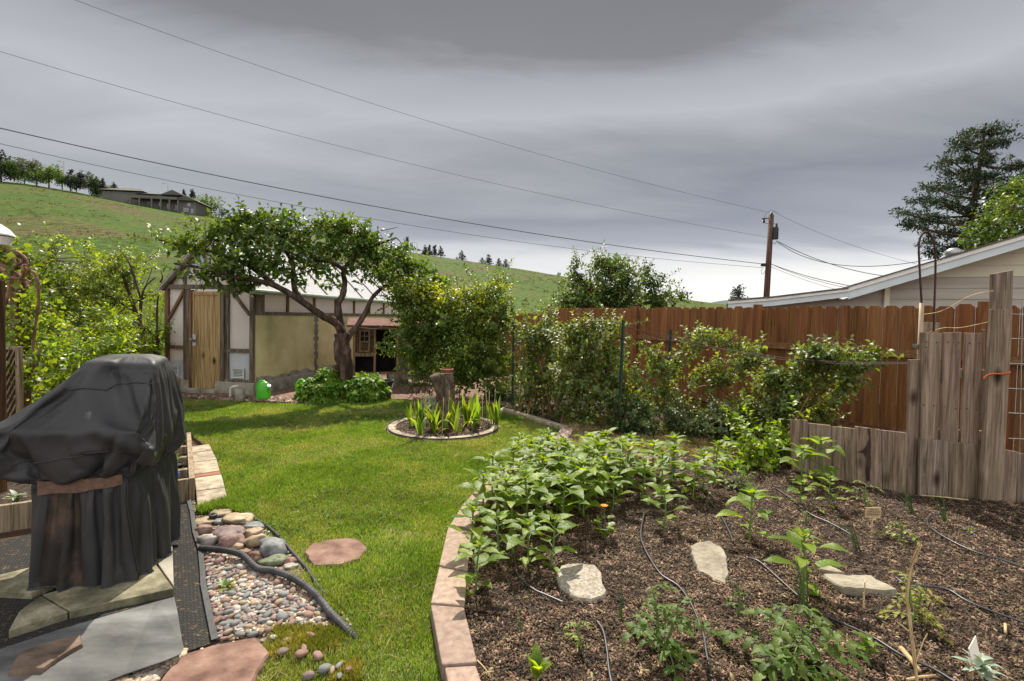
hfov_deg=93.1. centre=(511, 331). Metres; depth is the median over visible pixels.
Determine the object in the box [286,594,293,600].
pebble
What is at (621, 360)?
garden stake
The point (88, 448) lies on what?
covered grill
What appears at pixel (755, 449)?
leafy shrub
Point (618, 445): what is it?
sunflower seedling
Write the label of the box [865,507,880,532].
plant marker
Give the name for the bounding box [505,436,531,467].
sunflower seedling
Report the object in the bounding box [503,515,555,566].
sunflower seedling
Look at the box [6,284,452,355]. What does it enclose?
meadow grass
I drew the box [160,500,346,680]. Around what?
gravel bed
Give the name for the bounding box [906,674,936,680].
stick
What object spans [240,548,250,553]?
boulder
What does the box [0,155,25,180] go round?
deciduous tree
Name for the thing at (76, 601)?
paver
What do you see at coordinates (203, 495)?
paver
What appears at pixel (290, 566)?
boulder
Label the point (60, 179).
deciduous tree
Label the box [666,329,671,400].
garden stake
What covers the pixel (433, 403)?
stone
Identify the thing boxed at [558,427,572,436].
edging block
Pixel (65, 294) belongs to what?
fruit sapling
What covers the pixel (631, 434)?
sunflower seedling
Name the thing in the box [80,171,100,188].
deciduous tree
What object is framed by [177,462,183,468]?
seedling pot
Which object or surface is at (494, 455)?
sunflower seedling
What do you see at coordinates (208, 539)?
boulder
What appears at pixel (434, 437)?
edging brick
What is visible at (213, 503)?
edge grass
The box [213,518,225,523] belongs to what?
boulder
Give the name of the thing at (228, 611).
pebble
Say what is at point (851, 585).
flat stone
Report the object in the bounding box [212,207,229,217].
deciduous tree
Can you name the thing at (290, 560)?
boulder
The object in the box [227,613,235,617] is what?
pebble
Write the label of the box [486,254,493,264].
pine tree
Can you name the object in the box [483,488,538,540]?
sunflower seedling
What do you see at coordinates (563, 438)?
sunflower seedling
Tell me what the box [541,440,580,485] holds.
sunflower seedling
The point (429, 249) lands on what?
pine tree
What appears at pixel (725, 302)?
ridge
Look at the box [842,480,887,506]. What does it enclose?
tomato plant
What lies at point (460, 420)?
ring mulch
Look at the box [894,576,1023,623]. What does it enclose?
drip hose
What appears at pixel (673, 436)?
sunflower seedling
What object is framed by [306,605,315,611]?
pebble
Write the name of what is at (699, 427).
plant
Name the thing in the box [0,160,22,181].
deciduous tree
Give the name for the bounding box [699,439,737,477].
sunflower seedling
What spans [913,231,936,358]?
hoop support
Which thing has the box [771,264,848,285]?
power line
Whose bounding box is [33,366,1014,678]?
ground
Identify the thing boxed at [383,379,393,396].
plastic tub
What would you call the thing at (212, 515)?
sprinkler head
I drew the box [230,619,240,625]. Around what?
pebble
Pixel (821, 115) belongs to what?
sky
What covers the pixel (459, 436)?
edging brick
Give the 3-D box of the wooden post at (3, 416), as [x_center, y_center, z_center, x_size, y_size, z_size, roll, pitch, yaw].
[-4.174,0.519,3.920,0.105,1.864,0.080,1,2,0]
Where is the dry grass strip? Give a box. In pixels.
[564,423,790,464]
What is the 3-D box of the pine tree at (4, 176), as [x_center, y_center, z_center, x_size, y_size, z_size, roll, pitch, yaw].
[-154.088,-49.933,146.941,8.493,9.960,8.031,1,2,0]
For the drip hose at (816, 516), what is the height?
0.012 m
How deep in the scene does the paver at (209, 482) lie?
4.42 m
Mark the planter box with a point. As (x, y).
(14, 515)
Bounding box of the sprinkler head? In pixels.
[208,513,217,518]
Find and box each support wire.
[625,325,906,362]
[626,327,847,363]
[803,416,903,430]
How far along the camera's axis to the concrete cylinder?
8.72 m
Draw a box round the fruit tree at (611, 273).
[527,240,693,325]
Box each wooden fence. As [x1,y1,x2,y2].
[468,313,545,373]
[546,301,1023,453]
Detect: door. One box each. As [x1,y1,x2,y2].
[189,291,219,388]
[359,330,369,351]
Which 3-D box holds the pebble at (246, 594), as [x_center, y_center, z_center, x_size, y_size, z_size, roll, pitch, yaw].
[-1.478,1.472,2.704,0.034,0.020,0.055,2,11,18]
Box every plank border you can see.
[790,419,907,493]
[1002,450,1023,502]
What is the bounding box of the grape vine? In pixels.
[0,222,80,403]
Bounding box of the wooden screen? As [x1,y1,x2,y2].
[906,322,985,498]
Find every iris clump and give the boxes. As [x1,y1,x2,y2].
[400,395,480,434]
[404,396,426,425]
[418,391,437,423]
[445,387,508,427]
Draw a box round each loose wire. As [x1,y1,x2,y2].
[924,291,990,314]
[927,322,986,332]
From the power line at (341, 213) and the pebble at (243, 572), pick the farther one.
the power line at (341, 213)
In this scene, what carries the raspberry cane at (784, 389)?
on the dry grass strip
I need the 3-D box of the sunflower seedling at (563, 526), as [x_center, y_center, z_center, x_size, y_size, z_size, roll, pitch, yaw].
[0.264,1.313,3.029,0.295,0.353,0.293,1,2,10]
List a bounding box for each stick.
[681,649,697,653]
[898,646,921,672]
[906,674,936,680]
[921,495,968,500]
[1003,623,1006,634]
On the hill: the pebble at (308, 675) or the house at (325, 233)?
the house at (325, 233)
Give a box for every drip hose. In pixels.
[513,546,564,603]
[596,620,612,680]
[640,510,713,680]
[706,484,733,541]
[747,557,954,680]
[776,488,855,539]
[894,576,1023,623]
[926,513,1023,567]
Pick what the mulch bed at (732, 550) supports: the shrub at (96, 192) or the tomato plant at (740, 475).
the tomato plant at (740, 475)
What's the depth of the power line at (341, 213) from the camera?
18.92 m
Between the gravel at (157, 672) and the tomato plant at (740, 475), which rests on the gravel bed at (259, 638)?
the gravel at (157, 672)
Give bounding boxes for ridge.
[711,300,801,304]
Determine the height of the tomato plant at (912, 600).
0.294 m
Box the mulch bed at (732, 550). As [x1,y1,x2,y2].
[465,447,1023,680]
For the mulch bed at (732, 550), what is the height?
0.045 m
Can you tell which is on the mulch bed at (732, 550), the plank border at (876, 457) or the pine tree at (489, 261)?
the plank border at (876, 457)
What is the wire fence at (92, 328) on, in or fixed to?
on the ground at (195, 442)
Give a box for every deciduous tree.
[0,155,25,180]
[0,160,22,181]
[12,157,41,176]
[14,168,34,183]
[24,167,46,185]
[29,164,65,187]
[52,171,65,189]
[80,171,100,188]
[81,182,89,191]
[192,193,224,213]
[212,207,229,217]
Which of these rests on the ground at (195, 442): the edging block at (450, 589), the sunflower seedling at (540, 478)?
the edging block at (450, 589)
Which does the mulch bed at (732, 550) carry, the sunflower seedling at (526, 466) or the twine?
the sunflower seedling at (526, 466)
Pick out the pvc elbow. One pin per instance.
(230, 389)
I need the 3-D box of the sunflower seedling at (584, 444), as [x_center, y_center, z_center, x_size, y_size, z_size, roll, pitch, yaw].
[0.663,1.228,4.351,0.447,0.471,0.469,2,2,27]
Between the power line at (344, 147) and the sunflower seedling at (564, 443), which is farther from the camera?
the power line at (344, 147)
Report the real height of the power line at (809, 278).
1.603 m
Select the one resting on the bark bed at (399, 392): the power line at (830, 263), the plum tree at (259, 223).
the plum tree at (259, 223)
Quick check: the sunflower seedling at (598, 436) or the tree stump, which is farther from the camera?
the tree stump
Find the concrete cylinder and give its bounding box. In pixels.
[235,388,244,399]
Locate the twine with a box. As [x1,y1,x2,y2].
[982,372,1010,378]
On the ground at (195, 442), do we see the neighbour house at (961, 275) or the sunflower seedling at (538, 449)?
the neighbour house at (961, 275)
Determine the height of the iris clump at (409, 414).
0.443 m
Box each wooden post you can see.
[0,280,7,492]
[978,270,1012,501]
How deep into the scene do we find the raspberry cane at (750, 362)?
6.74 m
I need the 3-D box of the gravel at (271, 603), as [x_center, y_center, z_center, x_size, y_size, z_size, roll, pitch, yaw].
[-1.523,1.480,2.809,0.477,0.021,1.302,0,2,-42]
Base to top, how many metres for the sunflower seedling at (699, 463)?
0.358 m
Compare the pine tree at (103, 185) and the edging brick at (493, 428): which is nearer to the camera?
the edging brick at (493, 428)
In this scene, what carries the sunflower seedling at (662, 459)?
on the mulch bed at (732, 550)
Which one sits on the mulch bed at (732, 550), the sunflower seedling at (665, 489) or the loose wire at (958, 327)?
the sunflower seedling at (665, 489)
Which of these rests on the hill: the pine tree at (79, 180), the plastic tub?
the pine tree at (79, 180)
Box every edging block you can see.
[431,567,465,609]
[431,605,476,680]
[439,527,470,571]
[445,666,480,680]
[450,506,481,533]
[463,491,494,517]
[485,476,510,500]
[556,434,569,437]
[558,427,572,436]
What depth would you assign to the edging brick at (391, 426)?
6.83 m
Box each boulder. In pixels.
[194,516,213,526]
[194,524,211,534]
[197,534,216,545]
[209,508,231,516]
[211,525,245,541]
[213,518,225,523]
[216,534,244,547]
[221,512,253,524]
[230,543,243,549]
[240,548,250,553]
[243,521,264,528]
[244,527,262,537]
[244,533,266,547]
[248,551,262,562]
[257,554,287,566]
[259,537,287,557]
[283,563,298,569]
[284,557,296,563]
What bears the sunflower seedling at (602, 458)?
on the mulch bed at (732, 550)
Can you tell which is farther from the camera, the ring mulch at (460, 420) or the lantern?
the ring mulch at (460, 420)
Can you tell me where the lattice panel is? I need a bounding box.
[6,346,23,417]
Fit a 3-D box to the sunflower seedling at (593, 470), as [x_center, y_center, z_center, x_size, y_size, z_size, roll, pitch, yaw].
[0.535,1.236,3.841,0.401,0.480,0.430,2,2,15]
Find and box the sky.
[0,0,1023,302]
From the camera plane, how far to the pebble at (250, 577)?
2.87 m
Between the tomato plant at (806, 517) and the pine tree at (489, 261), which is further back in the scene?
the pine tree at (489, 261)
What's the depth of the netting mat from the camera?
2.67 m
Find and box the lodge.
[99,188,213,215]
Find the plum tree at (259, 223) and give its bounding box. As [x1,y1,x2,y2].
[130,195,460,382]
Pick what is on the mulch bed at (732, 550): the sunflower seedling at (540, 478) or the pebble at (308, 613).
the sunflower seedling at (540, 478)
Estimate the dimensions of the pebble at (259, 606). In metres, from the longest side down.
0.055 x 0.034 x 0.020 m
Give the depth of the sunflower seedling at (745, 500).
3.44 m
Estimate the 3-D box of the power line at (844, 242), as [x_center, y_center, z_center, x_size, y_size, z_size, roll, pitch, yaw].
[18.691,-4.887,26.341,8.179,2.986,0.042,1,2,7]
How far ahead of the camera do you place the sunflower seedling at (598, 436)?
4.74 m
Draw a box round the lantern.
[0,224,15,245]
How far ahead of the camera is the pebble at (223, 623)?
2.46 m
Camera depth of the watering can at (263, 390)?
8.72 m
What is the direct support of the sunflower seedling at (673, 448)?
on the mulch bed at (732, 550)
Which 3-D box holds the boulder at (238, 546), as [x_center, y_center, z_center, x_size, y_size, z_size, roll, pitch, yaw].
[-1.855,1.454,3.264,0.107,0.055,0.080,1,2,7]
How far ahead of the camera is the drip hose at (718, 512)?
3.79 m
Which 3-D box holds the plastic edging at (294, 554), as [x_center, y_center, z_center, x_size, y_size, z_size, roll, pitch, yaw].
[-1.656,1.459,3.396,1.764,0.022,0.095,3,2,45]
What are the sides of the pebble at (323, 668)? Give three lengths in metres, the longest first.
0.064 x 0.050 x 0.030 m
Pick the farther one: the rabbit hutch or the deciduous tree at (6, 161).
the deciduous tree at (6, 161)
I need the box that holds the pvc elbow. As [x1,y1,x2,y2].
[229,385,238,396]
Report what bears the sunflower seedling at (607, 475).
on the mulch bed at (732, 550)
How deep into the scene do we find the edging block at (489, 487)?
4.36 m
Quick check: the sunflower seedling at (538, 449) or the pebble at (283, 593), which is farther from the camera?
the sunflower seedling at (538, 449)
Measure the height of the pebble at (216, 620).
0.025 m
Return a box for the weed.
[218,578,235,591]
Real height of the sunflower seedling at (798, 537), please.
0.405 m
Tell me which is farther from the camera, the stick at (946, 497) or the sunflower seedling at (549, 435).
the sunflower seedling at (549, 435)
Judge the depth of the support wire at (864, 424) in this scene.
5.11 m
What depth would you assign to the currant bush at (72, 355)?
7.35 m
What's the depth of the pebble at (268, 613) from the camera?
2.53 m
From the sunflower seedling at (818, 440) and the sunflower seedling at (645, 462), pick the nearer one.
the sunflower seedling at (645, 462)
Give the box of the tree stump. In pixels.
[429,373,454,423]
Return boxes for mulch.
[395,414,491,436]
[399,416,490,435]
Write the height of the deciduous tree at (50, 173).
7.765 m
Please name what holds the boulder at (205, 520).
on the gravel bed at (259, 638)
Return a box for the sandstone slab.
[8,635,82,676]
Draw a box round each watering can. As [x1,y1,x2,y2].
[256,380,270,398]
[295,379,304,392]
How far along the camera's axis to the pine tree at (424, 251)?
189.12 m
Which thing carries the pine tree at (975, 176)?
on the hill
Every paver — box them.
[0,568,55,598]
[9,596,67,637]
[43,565,173,618]
[156,547,173,588]
[192,444,211,452]
[193,450,216,462]
[194,460,218,474]
[195,471,220,477]
[195,474,224,491]
[196,488,226,503]
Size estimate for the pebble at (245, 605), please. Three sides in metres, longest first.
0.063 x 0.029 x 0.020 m
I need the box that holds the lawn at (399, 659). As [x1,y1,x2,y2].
[185,400,554,680]
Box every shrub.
[34,314,103,348]
[65,174,84,192]
[86,183,101,196]
[368,257,525,399]
[714,392,835,474]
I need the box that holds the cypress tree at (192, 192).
[189,189,195,198]
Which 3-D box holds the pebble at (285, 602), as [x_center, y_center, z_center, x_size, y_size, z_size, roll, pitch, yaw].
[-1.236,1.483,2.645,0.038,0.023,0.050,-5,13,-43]
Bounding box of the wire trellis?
[1008,301,1023,452]
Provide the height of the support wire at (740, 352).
0.338 m
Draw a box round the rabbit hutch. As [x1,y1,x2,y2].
[347,318,431,374]
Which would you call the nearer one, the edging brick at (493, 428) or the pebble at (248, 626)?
the pebble at (248, 626)
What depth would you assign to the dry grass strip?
6.42 m
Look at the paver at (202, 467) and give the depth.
4.86 m
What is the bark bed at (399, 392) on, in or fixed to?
on the ground at (195, 442)
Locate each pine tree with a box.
[0,149,19,181]
[64,169,75,187]
[69,170,86,189]
[100,177,108,188]
[421,245,426,254]
[427,244,431,254]
[430,245,438,255]
[436,246,445,256]
[456,250,465,259]
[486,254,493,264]
[501,259,508,266]
[726,283,747,307]
[888,119,1023,258]
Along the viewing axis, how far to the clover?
4.72 m
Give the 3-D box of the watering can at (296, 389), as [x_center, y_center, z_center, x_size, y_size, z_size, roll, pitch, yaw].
[-3.869,1.072,9.045,0.323,0.366,0.175,1,2,-18]
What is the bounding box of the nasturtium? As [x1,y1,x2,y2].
[593,504,615,538]
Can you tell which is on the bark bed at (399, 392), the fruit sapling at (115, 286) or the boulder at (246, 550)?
the fruit sapling at (115, 286)
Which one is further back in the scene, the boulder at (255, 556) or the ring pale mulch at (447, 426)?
the ring pale mulch at (447, 426)
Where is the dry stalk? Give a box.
[895,543,927,680]
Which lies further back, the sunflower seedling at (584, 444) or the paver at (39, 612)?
the sunflower seedling at (584, 444)
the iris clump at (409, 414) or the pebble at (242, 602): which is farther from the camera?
the iris clump at (409, 414)
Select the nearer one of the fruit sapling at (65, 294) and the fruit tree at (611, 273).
the fruit sapling at (65, 294)
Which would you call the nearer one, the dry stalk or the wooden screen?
the dry stalk
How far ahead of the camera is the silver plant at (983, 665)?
2.11 m
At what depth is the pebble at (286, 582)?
2.82 m
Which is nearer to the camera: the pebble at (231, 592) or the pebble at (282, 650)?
the pebble at (282, 650)
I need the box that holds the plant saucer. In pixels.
[440,368,453,372]
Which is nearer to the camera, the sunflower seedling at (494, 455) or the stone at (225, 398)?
the sunflower seedling at (494, 455)
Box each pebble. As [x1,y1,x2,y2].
[211,584,220,589]
[212,616,220,624]
[213,557,226,563]
[214,611,223,616]
[218,621,230,625]
[220,597,231,602]
[222,602,230,607]
[223,566,232,570]
[223,609,233,614]
[223,628,232,634]
[224,573,233,578]
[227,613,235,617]
[228,590,236,595]
[230,600,238,605]
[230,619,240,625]
[232,604,240,609]
[234,631,245,636]
[236,564,246,568]
[236,578,247,583]
[238,600,247,604]
[239,569,247,575]
[241,603,248,609]
[243,591,250,598]
[243,624,253,628]
[244,607,250,613]
[246,575,256,579]
[247,630,258,637]
[255,604,262,609]
[257,618,270,622]
[258,627,264,633]
[263,573,273,578]
[263,609,271,617]
[264,626,273,633]
[273,577,282,584]
[273,584,284,588]
[274,598,284,604]
[276,611,288,621]
[276,647,288,655]
[278,590,288,596]
[281,600,289,605]
[282,580,290,585]
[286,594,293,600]
[288,619,295,625]
[289,586,296,593]
[289,608,297,612]
[294,649,308,657]
[298,602,306,607]
[302,610,313,617]
[302,670,314,680]
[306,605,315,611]
[312,650,323,660]
[314,611,321,615]
[318,663,331,673]
[330,665,334,673]
[335,661,343,668]
[345,665,352,672]
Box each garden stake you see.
[511,319,514,406]
[617,320,624,432]
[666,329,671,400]
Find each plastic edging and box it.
[244,511,325,592]
[386,417,497,439]
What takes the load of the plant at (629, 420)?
on the dry grass strip
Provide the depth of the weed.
2.79 m
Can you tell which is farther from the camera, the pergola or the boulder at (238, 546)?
the pergola
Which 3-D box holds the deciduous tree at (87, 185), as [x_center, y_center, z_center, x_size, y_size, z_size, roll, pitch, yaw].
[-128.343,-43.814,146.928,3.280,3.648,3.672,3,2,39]
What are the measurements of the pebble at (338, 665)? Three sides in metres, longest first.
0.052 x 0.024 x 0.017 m
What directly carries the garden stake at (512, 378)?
on the bark bed at (399, 392)
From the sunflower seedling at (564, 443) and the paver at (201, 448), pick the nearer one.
the sunflower seedling at (564, 443)
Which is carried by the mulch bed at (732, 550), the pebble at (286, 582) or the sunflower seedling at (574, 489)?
the sunflower seedling at (574, 489)
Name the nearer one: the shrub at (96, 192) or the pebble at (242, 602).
the pebble at (242, 602)
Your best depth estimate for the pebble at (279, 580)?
2.83 m
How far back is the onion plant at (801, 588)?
2.55 m
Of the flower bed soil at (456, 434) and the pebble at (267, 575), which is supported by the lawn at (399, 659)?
the flower bed soil at (456, 434)
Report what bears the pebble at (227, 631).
on the gravel at (271, 603)
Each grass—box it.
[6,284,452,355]
[190,494,252,515]
[262,618,365,680]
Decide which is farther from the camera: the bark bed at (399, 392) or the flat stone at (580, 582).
the bark bed at (399, 392)
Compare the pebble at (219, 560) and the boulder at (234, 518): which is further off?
the boulder at (234, 518)
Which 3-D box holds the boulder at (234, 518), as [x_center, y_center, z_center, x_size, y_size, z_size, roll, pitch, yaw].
[-2.091,1.434,3.712,0.227,0.060,0.199,7,2,4]
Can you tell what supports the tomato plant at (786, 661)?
on the mulch bed at (732, 550)
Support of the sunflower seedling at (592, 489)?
on the mulch bed at (732, 550)
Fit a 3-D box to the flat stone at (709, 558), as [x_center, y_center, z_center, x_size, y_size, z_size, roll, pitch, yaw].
[1.260,1.478,3.086,0.224,0.103,0.471,2,2,13]
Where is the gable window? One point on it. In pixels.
(201, 257)
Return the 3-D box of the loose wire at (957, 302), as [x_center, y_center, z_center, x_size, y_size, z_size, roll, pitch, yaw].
[3.996,-0.253,4.349,0.463,0.218,0.049,2,2,33]
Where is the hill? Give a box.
[0,181,726,374]
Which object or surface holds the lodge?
on the hill
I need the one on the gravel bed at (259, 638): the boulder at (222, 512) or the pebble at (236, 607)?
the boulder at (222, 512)
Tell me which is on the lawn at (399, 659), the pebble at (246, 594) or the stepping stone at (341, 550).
the stepping stone at (341, 550)
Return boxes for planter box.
[0,432,194,532]
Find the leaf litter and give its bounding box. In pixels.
[500,402,708,423]
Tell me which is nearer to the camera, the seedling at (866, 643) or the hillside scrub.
the seedling at (866, 643)
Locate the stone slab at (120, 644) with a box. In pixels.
[0,597,183,680]
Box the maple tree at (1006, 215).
[957,172,1023,252]
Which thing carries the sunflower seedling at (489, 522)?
on the mulch bed at (732, 550)
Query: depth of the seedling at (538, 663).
2.06 m
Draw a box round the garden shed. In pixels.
[156,234,398,394]
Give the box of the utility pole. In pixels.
[761,211,778,296]
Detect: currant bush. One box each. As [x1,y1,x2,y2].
[6,301,155,401]
[57,299,162,364]
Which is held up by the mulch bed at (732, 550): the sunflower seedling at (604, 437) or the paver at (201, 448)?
the sunflower seedling at (604, 437)
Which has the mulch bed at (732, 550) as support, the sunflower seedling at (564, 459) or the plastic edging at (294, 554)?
the sunflower seedling at (564, 459)
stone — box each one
[161,637,269,680]
[215,397,234,400]
[304,538,366,568]
[421,396,437,409]
[556,563,605,602]
[626,452,657,460]
[689,541,728,585]
[817,566,842,573]
[823,574,897,597]
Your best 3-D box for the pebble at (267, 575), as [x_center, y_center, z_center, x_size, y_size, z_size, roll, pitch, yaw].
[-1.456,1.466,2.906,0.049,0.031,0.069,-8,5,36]
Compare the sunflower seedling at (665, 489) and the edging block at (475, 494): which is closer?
the sunflower seedling at (665, 489)
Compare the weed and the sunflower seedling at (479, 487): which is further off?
the sunflower seedling at (479, 487)
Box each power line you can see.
[0,51,764,236]
[0,128,760,263]
[0,143,761,267]
[76,0,769,212]
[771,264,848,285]
[776,266,841,286]
[777,241,882,275]
[777,242,937,266]
[778,214,914,263]
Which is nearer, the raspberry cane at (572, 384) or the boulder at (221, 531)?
the boulder at (221, 531)
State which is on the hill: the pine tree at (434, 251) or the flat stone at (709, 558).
the pine tree at (434, 251)
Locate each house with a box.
[232,211,291,229]
[309,224,343,237]
[728,233,1023,411]
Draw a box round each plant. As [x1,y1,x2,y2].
[293,367,356,403]
[343,371,392,403]
[479,384,519,403]
[517,609,522,631]
[563,621,591,649]
[597,389,667,436]
[618,584,623,617]
[621,582,722,680]
[646,390,760,441]
[695,381,804,443]
[715,603,870,680]
[722,580,749,616]
[724,465,759,490]
[789,554,808,616]
[796,511,810,523]
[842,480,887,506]
[842,522,860,550]
[875,521,920,543]
[875,570,954,647]
[898,487,913,513]
[928,492,946,521]
[951,649,1008,680]
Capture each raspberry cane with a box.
[486,298,571,415]
[533,306,650,427]
[615,320,774,422]
[724,341,865,436]
[784,330,904,433]
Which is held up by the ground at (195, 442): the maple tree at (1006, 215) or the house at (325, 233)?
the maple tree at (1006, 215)
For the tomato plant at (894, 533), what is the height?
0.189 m
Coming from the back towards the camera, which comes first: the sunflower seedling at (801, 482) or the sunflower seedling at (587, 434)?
the sunflower seedling at (587, 434)
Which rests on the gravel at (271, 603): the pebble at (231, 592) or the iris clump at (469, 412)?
the pebble at (231, 592)
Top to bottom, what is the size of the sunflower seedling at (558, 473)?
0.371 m
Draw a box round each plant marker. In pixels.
[862,578,865,610]
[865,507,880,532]
[968,636,978,680]
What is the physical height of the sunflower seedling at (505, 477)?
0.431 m
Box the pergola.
[0,251,31,407]
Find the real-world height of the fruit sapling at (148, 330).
2.036 m
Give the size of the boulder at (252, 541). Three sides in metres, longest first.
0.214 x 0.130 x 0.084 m
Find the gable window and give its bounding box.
[186,255,205,267]
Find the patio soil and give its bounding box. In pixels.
[0,499,195,540]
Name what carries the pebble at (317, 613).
on the gravel at (271, 603)
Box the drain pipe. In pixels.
[198,545,358,639]
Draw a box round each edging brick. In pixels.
[388,424,396,429]
[390,419,405,424]
[390,429,405,436]
[401,433,423,439]
[423,436,447,440]
[449,435,472,440]
[471,431,490,437]
[486,426,497,433]
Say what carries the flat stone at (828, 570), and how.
on the mulch bed at (732, 550)
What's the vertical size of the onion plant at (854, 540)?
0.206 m
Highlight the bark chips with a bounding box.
[182,394,527,410]
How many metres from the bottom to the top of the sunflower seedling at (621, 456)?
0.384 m
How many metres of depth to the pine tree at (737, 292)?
59.72 m
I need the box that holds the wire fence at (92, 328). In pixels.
[7,311,163,365]
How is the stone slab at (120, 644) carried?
on the netting mat
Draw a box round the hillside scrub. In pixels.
[0,186,706,326]
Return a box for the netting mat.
[0,499,218,674]
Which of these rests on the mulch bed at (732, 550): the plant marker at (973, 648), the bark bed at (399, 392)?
the plant marker at (973, 648)
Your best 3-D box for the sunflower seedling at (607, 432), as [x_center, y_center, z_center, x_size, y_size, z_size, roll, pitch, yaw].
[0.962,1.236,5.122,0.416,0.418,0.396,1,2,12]
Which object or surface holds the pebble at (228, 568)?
on the gravel at (271, 603)
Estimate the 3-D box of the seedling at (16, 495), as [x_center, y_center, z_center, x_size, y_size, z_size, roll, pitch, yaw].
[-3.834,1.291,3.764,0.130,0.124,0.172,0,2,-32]
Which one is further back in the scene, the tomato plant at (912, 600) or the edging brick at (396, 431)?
the edging brick at (396, 431)
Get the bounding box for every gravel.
[112,648,187,680]
[192,502,351,649]
[204,552,329,640]
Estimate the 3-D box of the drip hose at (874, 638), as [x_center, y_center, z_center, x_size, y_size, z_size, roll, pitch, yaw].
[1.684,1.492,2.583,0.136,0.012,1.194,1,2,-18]
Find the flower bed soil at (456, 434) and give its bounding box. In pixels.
[396,416,489,437]
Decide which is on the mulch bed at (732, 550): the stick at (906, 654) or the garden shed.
the stick at (906, 654)
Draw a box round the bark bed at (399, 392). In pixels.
[63,376,508,403]
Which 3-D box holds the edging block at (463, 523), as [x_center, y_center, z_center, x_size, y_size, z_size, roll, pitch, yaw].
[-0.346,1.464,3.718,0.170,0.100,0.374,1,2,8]
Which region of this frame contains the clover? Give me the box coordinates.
[184,398,559,613]
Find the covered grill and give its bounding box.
[0,354,185,592]
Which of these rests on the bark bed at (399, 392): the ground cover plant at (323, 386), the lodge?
the ground cover plant at (323, 386)
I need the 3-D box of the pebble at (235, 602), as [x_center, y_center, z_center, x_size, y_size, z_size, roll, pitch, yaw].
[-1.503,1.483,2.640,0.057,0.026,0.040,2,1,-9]
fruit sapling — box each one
[15,221,113,367]
[63,233,166,352]
[88,272,175,355]
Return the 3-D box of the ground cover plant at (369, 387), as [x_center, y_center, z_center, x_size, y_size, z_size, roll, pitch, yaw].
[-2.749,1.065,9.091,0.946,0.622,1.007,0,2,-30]
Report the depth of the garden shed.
9.65 m
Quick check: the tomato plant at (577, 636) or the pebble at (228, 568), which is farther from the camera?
the pebble at (228, 568)
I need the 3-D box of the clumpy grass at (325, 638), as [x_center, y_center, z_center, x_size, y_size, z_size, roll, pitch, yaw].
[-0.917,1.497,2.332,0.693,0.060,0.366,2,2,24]
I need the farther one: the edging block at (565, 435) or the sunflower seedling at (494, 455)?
the edging block at (565, 435)
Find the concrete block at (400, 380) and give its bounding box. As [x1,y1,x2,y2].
[353,374,407,385]
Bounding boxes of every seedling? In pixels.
[2,489,26,501]
[445,499,495,552]
[453,468,510,524]
[454,535,509,595]
[469,451,510,496]
[470,508,518,563]
[473,471,529,529]
[478,464,522,509]
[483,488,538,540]
[496,469,548,534]
[499,441,534,485]
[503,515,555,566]
[504,438,555,464]
[504,464,540,507]
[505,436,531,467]
[509,431,531,459]
[510,460,536,498]
[511,445,568,496]
[516,481,562,525]
[518,468,559,508]
[523,444,560,473]
[524,641,552,680]
[526,434,560,469]
[526,451,562,508]
[531,510,578,571]
[532,427,558,458]
[533,431,569,473]
[538,470,590,525]
[539,468,575,511]
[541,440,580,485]
[544,435,571,460]
[545,457,579,494]
[547,438,586,464]
[550,452,599,504]
[553,457,603,514]
[561,444,591,483]
[563,431,600,457]
[565,456,609,501]
[565,474,606,520]
[567,437,615,489]
[577,434,615,476]
[583,437,614,483]
[588,427,620,456]
[590,434,616,466]
[590,453,628,500]
[592,470,635,509]
[598,435,644,475]
[601,453,641,496]
[605,440,657,488]
[618,431,650,468]
[618,457,669,504]
[637,439,669,476]
[641,447,689,496]
[642,482,691,528]
[647,431,689,473]
[651,443,695,487]
[672,459,716,498]
[681,449,731,494]
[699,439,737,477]
[715,482,774,540]
[764,525,850,596]
[776,442,829,480]
[787,479,815,507]
[794,435,844,485]
[810,473,853,507]
[851,631,883,656]
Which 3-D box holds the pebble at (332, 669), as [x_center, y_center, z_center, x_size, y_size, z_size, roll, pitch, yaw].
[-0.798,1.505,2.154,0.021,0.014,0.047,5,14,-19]
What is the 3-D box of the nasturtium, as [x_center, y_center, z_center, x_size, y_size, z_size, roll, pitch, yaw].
[0.650,1.347,3.415,0.164,0.243,0.162,1,2,0]
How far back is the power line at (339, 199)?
19.06 m
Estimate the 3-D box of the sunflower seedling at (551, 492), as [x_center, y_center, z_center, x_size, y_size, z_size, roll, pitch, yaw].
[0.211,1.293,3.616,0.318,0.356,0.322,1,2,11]
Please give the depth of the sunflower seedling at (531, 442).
4.57 m
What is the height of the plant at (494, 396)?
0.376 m
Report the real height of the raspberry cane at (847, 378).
1.384 m

